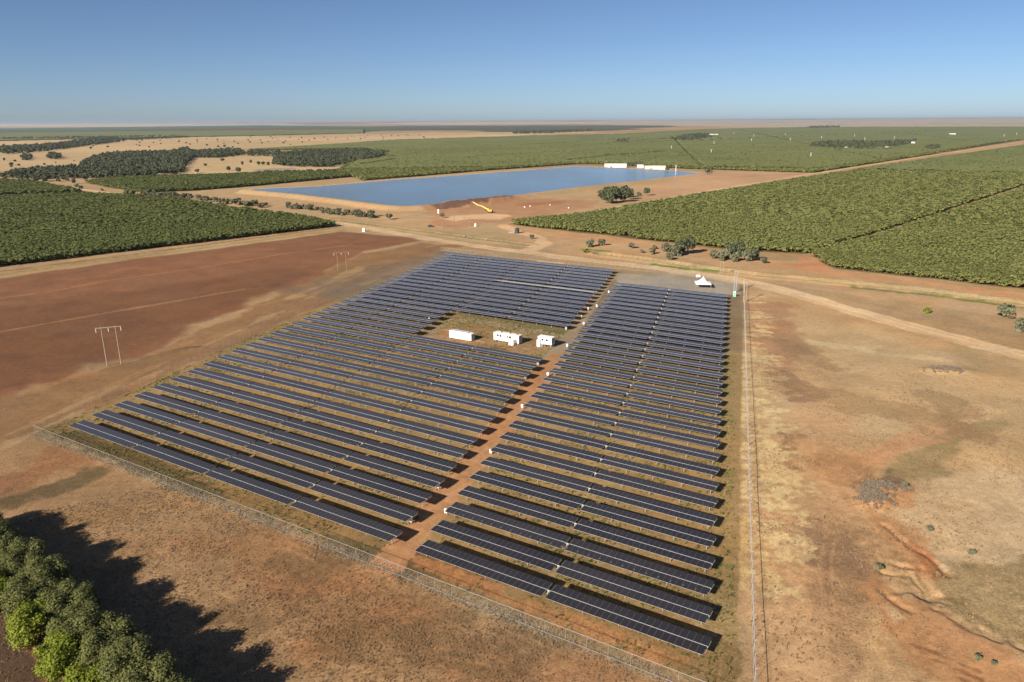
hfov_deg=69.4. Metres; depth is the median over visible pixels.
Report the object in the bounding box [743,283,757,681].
chain link fence
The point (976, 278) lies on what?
orchard tree
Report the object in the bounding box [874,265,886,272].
orchard tree
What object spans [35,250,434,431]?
chain link fence
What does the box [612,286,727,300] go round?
solar tracker
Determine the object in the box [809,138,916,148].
woodland
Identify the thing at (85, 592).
tree
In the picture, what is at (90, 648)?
tree
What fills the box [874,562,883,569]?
shrub
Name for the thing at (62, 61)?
sky
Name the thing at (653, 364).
solar tracker
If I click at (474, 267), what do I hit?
solar tracker
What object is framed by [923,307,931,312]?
shrub
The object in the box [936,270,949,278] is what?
orchard tree
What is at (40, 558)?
tree
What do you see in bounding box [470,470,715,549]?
solar tracker
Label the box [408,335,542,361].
solar tracker
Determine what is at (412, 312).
solar tracker
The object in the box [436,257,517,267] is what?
solar tracker
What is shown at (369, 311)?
solar tracker
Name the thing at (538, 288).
solar tracker
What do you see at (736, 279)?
power pole
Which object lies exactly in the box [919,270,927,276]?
orchard tree
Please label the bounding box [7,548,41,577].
tree
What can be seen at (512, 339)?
inverter container
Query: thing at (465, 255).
solar tracker
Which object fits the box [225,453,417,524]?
solar tracker
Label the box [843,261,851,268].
orchard tree
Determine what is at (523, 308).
solar tracker
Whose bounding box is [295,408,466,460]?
solar tracker
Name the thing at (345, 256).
power pole
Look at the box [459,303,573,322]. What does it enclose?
solar tracker
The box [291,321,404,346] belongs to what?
solar tracker
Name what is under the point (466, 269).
solar tracker
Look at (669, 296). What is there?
solar tracker
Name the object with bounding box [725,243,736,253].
tree
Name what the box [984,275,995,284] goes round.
orchard tree
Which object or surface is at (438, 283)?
solar tracker
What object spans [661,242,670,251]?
shrub
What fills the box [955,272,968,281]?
orchard tree
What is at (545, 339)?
site office
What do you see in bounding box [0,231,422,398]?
ploughed field
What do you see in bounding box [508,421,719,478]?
solar tracker
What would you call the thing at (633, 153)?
woodland
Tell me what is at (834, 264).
orchard tree
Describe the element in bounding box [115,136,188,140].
woodland
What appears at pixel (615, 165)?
shed
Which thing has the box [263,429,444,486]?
solar tracker
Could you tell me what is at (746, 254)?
shrub
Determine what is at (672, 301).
solar tracker
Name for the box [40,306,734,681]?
weeds
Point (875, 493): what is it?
dead brush
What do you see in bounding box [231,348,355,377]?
solar tracker
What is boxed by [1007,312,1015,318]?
shrub
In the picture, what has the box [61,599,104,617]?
tree
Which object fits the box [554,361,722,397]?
solar tracker
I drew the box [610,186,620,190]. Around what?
tree
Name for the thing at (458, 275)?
solar tracker
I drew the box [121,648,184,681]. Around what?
tree
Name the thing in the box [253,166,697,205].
reservoir water
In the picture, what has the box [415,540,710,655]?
solar tracker
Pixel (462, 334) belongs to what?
battery container
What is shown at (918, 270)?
orchard tree
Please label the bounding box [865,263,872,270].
orchard tree
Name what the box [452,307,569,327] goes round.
solar tracker
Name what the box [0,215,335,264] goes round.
orchard rows
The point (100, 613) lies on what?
tree
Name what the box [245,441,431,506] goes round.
solar tracker
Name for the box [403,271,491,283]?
solar tracker
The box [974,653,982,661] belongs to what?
shrub
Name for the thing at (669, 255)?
shrub
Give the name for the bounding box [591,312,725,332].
solar tracker
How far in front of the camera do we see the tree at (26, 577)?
122.13 m
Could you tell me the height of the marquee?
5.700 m
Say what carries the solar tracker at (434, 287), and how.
on the ground at (40, 477)
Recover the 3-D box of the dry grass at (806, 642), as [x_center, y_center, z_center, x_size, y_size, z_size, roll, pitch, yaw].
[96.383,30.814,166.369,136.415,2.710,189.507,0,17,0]
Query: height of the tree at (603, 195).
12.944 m
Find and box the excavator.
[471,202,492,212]
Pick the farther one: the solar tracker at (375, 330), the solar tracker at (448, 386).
the solar tracker at (375, 330)
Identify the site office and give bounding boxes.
[537,334,554,347]
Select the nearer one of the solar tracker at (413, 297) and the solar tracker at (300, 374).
the solar tracker at (300, 374)
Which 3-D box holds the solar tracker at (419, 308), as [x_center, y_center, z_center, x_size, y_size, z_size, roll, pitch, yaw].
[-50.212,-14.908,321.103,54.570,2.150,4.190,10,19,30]
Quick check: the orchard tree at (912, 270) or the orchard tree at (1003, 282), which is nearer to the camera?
the orchard tree at (1003, 282)
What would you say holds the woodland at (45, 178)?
on the ground at (40, 477)
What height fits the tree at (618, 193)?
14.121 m
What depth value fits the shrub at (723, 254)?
425.79 m
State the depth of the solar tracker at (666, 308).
310.98 m
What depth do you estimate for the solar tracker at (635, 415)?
199.52 m
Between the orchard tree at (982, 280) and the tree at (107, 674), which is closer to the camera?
the tree at (107, 674)
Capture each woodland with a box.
[0,134,181,138]
[0,136,120,153]
[0,146,195,178]
[3,175,68,181]
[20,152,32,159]
[46,151,61,158]
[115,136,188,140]
[186,147,244,156]
[245,148,279,155]
[259,168,358,172]
[271,147,389,166]
[512,129,591,133]
[603,150,660,154]
[614,138,628,141]
[626,161,642,165]
[671,132,711,139]
[809,125,839,127]
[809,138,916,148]
[925,143,940,148]
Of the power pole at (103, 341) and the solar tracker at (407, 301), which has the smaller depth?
the power pole at (103, 341)
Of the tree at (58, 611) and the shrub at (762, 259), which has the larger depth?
the shrub at (762, 259)
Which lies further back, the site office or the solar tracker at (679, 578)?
the site office
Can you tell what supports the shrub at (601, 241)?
on the ground at (40, 477)
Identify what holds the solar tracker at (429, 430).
on the ground at (40, 477)
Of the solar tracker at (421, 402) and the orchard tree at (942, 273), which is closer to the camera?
the solar tracker at (421, 402)
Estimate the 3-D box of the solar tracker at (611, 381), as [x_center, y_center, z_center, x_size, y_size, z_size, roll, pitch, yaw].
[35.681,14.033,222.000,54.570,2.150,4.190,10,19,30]
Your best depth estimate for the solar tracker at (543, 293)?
341.30 m
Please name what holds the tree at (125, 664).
on the ground at (40, 477)
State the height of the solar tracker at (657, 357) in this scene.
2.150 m
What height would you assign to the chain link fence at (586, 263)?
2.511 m
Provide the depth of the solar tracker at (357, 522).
152.94 m
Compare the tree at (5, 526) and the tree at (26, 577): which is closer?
the tree at (26, 577)
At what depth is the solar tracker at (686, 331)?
282.77 m
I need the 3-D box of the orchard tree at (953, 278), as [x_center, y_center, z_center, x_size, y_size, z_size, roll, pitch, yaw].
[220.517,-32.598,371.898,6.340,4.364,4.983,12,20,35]
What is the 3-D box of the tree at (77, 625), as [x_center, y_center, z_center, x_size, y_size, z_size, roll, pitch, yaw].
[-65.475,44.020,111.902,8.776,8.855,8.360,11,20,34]
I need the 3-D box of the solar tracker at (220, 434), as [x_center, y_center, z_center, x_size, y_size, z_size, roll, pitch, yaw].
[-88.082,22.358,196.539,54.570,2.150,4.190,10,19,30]
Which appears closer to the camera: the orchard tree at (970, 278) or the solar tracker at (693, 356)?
the solar tracker at (693, 356)
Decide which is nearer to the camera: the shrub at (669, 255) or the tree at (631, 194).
the shrub at (669, 255)
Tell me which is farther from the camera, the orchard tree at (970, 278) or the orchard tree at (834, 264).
the orchard tree at (834, 264)
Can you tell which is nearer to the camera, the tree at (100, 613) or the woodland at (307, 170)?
the tree at (100, 613)
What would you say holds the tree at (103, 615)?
on the ground at (40, 477)
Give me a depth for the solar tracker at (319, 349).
257.54 m
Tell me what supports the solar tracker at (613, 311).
on the ground at (40, 477)
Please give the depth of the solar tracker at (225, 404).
208.59 m
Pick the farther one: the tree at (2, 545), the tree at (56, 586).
the tree at (2, 545)
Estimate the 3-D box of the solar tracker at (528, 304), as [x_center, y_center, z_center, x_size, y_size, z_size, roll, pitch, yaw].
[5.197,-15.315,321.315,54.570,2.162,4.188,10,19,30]
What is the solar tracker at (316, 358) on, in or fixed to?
on the ground at (40, 477)
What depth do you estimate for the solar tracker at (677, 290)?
345.78 m
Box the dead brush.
[849,364,964,509]
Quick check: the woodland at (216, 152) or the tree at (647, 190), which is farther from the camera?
the woodland at (216, 152)
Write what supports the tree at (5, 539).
on the ground at (40, 477)
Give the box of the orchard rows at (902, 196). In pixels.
[336,152,1023,226]
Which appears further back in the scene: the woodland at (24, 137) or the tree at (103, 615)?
the woodland at (24, 137)
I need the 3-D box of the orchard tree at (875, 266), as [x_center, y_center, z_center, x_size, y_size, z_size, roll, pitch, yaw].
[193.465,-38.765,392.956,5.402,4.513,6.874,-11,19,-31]
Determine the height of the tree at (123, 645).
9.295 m
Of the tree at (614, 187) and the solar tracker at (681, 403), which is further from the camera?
the tree at (614, 187)
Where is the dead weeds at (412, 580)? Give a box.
[29,432,689,681]
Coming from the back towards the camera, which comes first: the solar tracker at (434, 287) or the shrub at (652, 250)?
the shrub at (652, 250)
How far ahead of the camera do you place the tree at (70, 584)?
117.38 m
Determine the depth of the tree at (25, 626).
113.52 m
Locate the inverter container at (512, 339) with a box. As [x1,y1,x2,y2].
[494,330,521,345]
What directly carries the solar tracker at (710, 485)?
on the ground at (40, 477)
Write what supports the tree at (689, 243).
on the ground at (40, 477)
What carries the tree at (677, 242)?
on the ground at (40, 477)
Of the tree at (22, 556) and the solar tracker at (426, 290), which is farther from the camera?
the solar tracker at (426, 290)
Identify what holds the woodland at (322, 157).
on the ground at (40, 477)
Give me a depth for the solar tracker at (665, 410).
206.24 m
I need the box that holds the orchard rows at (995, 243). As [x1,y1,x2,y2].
[511,210,1023,286]
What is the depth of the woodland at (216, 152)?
1852.21 m
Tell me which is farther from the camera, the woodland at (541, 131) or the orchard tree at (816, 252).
the woodland at (541, 131)
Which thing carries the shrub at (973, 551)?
on the ground at (40, 477)
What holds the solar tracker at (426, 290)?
on the ground at (40, 477)
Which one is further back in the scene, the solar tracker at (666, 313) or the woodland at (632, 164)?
the woodland at (632, 164)
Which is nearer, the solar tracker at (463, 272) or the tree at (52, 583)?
the tree at (52, 583)
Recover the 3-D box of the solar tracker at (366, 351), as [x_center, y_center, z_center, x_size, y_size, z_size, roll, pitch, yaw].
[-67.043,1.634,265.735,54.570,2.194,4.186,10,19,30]
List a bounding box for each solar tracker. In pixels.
[69,420,216,476]
[92,410,236,462]
[113,401,255,446]
[133,391,272,437]
[152,383,288,426]
[169,375,303,416]
[187,368,318,402]
[202,361,331,397]
[204,467,402,543]
[217,354,343,388]
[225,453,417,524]
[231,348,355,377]
[244,342,365,373]
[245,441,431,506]
[257,336,376,362]
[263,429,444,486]
[270,331,386,356]
[280,418,456,474]
[281,326,395,352]
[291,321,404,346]
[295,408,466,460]
[303,317,412,338]
[311,399,477,444]
[312,312,420,332]
[321,308,428,328]
[324,390,486,435]
[331,304,434,322]
[337,382,495,424]
[339,300,442,317]
[347,296,448,313]
[349,374,503,410]
[355,293,455,308]
[360,367,510,401]
[362,289,461,306]
[370,286,467,300]
[371,360,517,395]
[377,283,472,296]
[381,353,524,383]
[383,280,477,295]
[390,277,483,291]
[392,347,531,379]
[396,274,487,288]
[401,341,536,371]
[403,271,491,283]
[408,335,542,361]
[409,269,497,280]
[414,266,500,278]
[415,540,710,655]
[421,264,505,276]
[425,261,510,271]
[430,259,513,268]
[431,520,712,623]
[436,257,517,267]
[441,255,519,265]
[444,502,713,596]
[445,253,524,261]
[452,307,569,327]
[457,486,714,571]
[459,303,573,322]
[464,299,578,316]
[470,295,581,315]
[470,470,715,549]
[476,292,585,307]
[480,288,587,305]
[480,457,716,528]
[487,285,590,299]
[490,444,717,510]
[491,282,594,295]
[495,279,597,292]
[500,276,600,290]
[500,432,718,493]
[505,273,602,286]
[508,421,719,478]
[509,271,604,282]
[512,268,607,282]
[516,410,720,463]
[517,266,609,276]
[519,263,612,273]
[524,261,613,271]
[524,401,720,450]
[530,392,720,438]
[537,383,721,427]
[543,375,722,413]
[548,368,722,406]
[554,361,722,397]
[559,354,723,385]
[564,348,723,379]
[569,342,724,369]
[573,336,724,364]
[577,331,725,355]
[581,326,725,351]
[585,321,725,343]
[589,316,725,339]
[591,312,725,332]
[596,308,726,327]
[598,304,725,323]
[601,300,726,317]
[605,296,726,312]
[607,292,727,309]
[609,289,727,304]
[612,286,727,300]
[615,282,726,297]
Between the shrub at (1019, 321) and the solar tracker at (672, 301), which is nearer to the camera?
the shrub at (1019, 321)
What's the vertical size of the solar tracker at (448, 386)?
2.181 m
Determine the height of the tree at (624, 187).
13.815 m
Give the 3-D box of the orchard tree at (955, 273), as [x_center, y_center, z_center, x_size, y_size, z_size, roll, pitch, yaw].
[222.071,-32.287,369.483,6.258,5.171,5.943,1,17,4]
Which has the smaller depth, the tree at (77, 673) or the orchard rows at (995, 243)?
the tree at (77, 673)
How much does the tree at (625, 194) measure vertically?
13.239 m
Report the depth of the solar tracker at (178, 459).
180.71 m
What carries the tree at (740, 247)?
on the ground at (40, 477)
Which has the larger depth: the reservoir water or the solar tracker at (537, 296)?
the reservoir water
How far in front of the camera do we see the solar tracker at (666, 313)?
303.31 m
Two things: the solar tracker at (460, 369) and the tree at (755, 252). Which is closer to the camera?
the solar tracker at (460, 369)
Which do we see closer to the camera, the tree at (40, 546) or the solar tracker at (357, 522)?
the tree at (40, 546)
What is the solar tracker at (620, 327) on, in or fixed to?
on the ground at (40, 477)
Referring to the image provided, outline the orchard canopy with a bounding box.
[0,126,1023,171]
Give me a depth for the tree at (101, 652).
105.37 m
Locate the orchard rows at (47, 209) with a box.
[0,170,351,233]
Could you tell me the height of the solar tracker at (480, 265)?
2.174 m
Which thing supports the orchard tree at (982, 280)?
on the ground at (40, 477)
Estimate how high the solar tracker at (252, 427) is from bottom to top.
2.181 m
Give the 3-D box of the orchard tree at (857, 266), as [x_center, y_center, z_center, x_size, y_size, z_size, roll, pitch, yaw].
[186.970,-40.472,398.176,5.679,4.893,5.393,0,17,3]
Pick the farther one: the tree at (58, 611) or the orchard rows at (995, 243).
the orchard rows at (995, 243)
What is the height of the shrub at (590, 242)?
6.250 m
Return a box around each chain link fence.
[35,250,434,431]
[36,427,704,681]
[449,248,739,280]
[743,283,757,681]
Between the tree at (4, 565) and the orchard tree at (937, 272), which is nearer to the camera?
the tree at (4, 565)
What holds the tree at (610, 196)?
on the ground at (40, 477)
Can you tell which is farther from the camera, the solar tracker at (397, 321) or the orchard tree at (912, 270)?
the orchard tree at (912, 270)
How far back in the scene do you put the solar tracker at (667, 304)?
317.64 m
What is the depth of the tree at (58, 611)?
115.86 m
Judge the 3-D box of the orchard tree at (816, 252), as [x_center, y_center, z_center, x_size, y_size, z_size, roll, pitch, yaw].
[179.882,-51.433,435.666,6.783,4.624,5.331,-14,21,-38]
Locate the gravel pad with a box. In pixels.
[617,273,741,294]
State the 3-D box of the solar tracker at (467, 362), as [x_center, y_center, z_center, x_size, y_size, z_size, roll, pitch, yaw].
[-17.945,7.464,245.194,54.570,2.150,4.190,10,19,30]
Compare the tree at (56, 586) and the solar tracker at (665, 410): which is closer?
the tree at (56, 586)
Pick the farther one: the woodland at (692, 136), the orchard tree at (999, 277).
the woodland at (692, 136)
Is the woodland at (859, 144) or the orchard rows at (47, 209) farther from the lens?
the woodland at (859, 144)
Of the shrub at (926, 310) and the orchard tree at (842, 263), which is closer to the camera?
the shrub at (926, 310)
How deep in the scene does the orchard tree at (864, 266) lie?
395.92 m
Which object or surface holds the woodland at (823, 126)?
on the ground at (40, 477)
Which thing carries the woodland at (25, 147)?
on the ground at (40, 477)
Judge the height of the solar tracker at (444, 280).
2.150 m
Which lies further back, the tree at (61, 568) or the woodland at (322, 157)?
the woodland at (322, 157)
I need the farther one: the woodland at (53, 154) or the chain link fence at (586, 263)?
the woodland at (53, 154)
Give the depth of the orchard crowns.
1496.07 m
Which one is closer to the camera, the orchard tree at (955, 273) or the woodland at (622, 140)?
the orchard tree at (955, 273)
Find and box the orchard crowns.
[249,142,1023,172]
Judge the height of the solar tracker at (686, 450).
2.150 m
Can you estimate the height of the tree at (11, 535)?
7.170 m
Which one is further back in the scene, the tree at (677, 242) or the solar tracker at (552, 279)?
the tree at (677, 242)
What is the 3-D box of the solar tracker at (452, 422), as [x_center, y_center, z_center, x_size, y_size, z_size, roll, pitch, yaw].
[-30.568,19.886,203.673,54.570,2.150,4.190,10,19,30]
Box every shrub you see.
[358,211,365,216]
[585,238,593,246]
[598,239,605,244]
[649,247,655,253]
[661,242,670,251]
[665,252,673,259]
[670,245,681,255]
[709,250,718,258]
[717,248,730,259]
[729,251,740,261]
[740,249,751,260]
[760,256,767,261]
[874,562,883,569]
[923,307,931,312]
[926,524,933,530]
[967,548,976,554]
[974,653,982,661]
[995,303,1015,317]
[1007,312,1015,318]
[1014,317,1023,332]
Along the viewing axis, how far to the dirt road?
382.59 m
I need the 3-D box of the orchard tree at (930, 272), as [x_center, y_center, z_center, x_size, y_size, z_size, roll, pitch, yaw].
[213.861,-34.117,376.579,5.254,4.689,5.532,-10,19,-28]
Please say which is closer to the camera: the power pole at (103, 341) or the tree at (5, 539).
the tree at (5, 539)
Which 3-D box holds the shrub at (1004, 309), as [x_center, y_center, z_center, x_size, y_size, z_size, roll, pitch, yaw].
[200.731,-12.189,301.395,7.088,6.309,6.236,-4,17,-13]
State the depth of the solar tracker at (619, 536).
143.57 m
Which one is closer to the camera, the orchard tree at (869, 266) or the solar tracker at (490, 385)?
the solar tracker at (490, 385)
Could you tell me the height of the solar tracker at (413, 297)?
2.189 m
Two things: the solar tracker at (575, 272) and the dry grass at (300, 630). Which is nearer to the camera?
the dry grass at (300, 630)
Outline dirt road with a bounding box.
[75,141,1023,359]
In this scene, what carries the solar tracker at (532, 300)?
on the ground at (40, 477)
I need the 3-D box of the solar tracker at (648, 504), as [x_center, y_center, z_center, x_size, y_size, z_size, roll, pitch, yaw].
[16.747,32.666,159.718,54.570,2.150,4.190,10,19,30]
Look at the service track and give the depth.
178.35 m
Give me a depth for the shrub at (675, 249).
439.29 m
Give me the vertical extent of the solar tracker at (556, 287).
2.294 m
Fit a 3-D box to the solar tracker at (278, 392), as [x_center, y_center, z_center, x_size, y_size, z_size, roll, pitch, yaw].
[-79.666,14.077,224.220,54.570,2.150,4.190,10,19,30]
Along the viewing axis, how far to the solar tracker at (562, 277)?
376.04 m
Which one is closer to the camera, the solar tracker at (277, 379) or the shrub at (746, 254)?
the solar tracker at (277, 379)
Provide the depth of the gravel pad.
371.15 m
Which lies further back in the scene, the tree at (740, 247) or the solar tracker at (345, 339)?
the tree at (740, 247)
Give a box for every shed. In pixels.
[604,164,626,166]
[644,166,665,169]
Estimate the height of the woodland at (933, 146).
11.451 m
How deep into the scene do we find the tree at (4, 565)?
127.21 m
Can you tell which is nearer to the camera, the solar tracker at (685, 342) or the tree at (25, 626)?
the tree at (25, 626)
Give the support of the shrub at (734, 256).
on the ground at (40, 477)
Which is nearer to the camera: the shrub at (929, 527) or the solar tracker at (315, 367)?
the shrub at (929, 527)
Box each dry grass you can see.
[0,485,676,681]
[744,354,1023,681]
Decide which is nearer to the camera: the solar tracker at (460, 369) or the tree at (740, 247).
the solar tracker at (460, 369)
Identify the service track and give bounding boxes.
[365,274,617,581]
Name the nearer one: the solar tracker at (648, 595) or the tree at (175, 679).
the tree at (175, 679)
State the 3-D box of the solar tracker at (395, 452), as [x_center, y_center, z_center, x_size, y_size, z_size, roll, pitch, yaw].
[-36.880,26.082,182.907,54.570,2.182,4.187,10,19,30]
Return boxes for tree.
[0,518,22,538]
[0,531,14,547]
[0,538,22,553]
[0,546,31,576]
[0,548,24,578]
[0,572,11,605]
[0,578,50,622]
[2,529,16,541]
[2,534,53,562]
[4,559,55,588]
[5,595,50,650]
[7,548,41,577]
[14,552,44,577]
[24,553,76,580]
[30,626,81,681]
[33,576,66,592]
[34,577,80,624]
[39,580,66,598]
[43,587,77,620]
[44,602,99,648]
[56,578,104,618]
[60,660,103,681]
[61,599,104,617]
[65,600,119,640]
[72,626,118,667]
[90,609,109,626]
[93,612,142,646]
[96,644,157,681]
[97,637,129,661]
[101,632,161,666]
[111,659,142,680]
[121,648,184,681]
[153,673,194,681]
[600,191,608,202]
[605,190,615,201]
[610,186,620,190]
[613,189,621,200]
[619,185,629,190]
[620,189,629,199]
[628,188,633,197]
[643,187,650,193]
[674,239,686,251]
[682,236,695,253]
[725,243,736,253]
[733,240,746,252]
[748,247,760,260]
[812,250,821,257]
[827,257,835,263]
[831,261,839,267]
[836,260,846,265]
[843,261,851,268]
[854,262,864,268]
[858,261,866,270]
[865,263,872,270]
[872,264,881,271]
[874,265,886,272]
[882,264,893,272]
[887,265,899,273]
[896,266,905,274]
[901,267,910,273]
[908,267,916,275]
[913,268,923,275]
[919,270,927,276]
[926,270,935,277]
[932,270,940,276]
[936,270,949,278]
[945,272,955,279]
[949,271,962,280]
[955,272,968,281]
[964,273,977,281]
[971,275,982,282]
[977,274,988,283]
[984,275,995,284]
[990,275,1005,284]
[1000,278,1010,285]
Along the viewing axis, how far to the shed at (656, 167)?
1217.94 m
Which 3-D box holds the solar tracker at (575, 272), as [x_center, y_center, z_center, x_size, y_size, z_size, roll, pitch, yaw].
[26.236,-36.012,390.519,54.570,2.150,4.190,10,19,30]
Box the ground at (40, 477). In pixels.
[0,117,1023,681]
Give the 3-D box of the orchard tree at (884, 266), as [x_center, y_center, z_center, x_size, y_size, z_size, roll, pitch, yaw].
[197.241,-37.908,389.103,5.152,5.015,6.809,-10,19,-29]
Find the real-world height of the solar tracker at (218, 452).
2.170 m
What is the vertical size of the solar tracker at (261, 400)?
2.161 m
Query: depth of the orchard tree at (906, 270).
382.24 m
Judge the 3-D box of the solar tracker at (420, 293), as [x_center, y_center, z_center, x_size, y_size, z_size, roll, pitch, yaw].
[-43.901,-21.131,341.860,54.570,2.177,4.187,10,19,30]
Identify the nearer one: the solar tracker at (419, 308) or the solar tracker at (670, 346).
the solar tracker at (670, 346)
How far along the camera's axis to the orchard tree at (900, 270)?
384.81 m
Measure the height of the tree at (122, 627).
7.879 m
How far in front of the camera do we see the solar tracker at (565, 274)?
382.47 m
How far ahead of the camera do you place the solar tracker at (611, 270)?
402.69 m
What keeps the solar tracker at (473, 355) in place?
on the ground at (40, 477)
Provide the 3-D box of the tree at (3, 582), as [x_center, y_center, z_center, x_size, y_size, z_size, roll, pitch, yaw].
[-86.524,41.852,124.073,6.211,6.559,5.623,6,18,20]
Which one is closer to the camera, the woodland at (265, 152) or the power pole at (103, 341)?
the power pole at (103, 341)
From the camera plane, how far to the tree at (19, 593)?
117.53 m
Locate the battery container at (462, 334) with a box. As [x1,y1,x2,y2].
[449,329,474,340]
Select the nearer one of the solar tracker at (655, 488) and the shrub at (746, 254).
the solar tracker at (655, 488)
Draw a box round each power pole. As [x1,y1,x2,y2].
[95,326,121,365]
[333,251,348,270]
[733,270,738,291]
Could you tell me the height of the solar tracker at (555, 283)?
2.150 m
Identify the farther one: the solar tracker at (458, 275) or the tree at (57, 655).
the solar tracker at (458, 275)
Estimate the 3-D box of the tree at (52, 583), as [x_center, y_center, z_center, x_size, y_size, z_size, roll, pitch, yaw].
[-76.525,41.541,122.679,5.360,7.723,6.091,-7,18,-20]
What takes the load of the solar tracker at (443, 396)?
on the ground at (40, 477)
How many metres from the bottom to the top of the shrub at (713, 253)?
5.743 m
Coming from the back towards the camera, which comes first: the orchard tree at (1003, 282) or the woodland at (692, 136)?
the woodland at (692, 136)
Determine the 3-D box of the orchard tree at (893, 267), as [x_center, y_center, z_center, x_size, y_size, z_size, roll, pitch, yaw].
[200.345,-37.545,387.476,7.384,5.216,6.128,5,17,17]
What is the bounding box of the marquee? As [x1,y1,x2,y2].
[694,277,710,285]
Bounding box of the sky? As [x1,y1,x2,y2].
[0,0,1023,122]
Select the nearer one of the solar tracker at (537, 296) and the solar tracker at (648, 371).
the solar tracker at (648, 371)
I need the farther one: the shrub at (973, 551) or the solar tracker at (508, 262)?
the solar tracker at (508, 262)
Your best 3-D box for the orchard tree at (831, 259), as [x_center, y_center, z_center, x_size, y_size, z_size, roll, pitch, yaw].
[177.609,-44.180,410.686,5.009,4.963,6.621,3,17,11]
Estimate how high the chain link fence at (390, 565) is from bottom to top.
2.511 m
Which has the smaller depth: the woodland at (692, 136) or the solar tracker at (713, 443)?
the solar tracker at (713, 443)
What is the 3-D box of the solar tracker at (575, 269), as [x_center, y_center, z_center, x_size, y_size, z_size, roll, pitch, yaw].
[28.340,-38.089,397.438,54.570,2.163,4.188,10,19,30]
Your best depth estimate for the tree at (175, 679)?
98.54 m
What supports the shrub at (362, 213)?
on the ground at (40, 477)

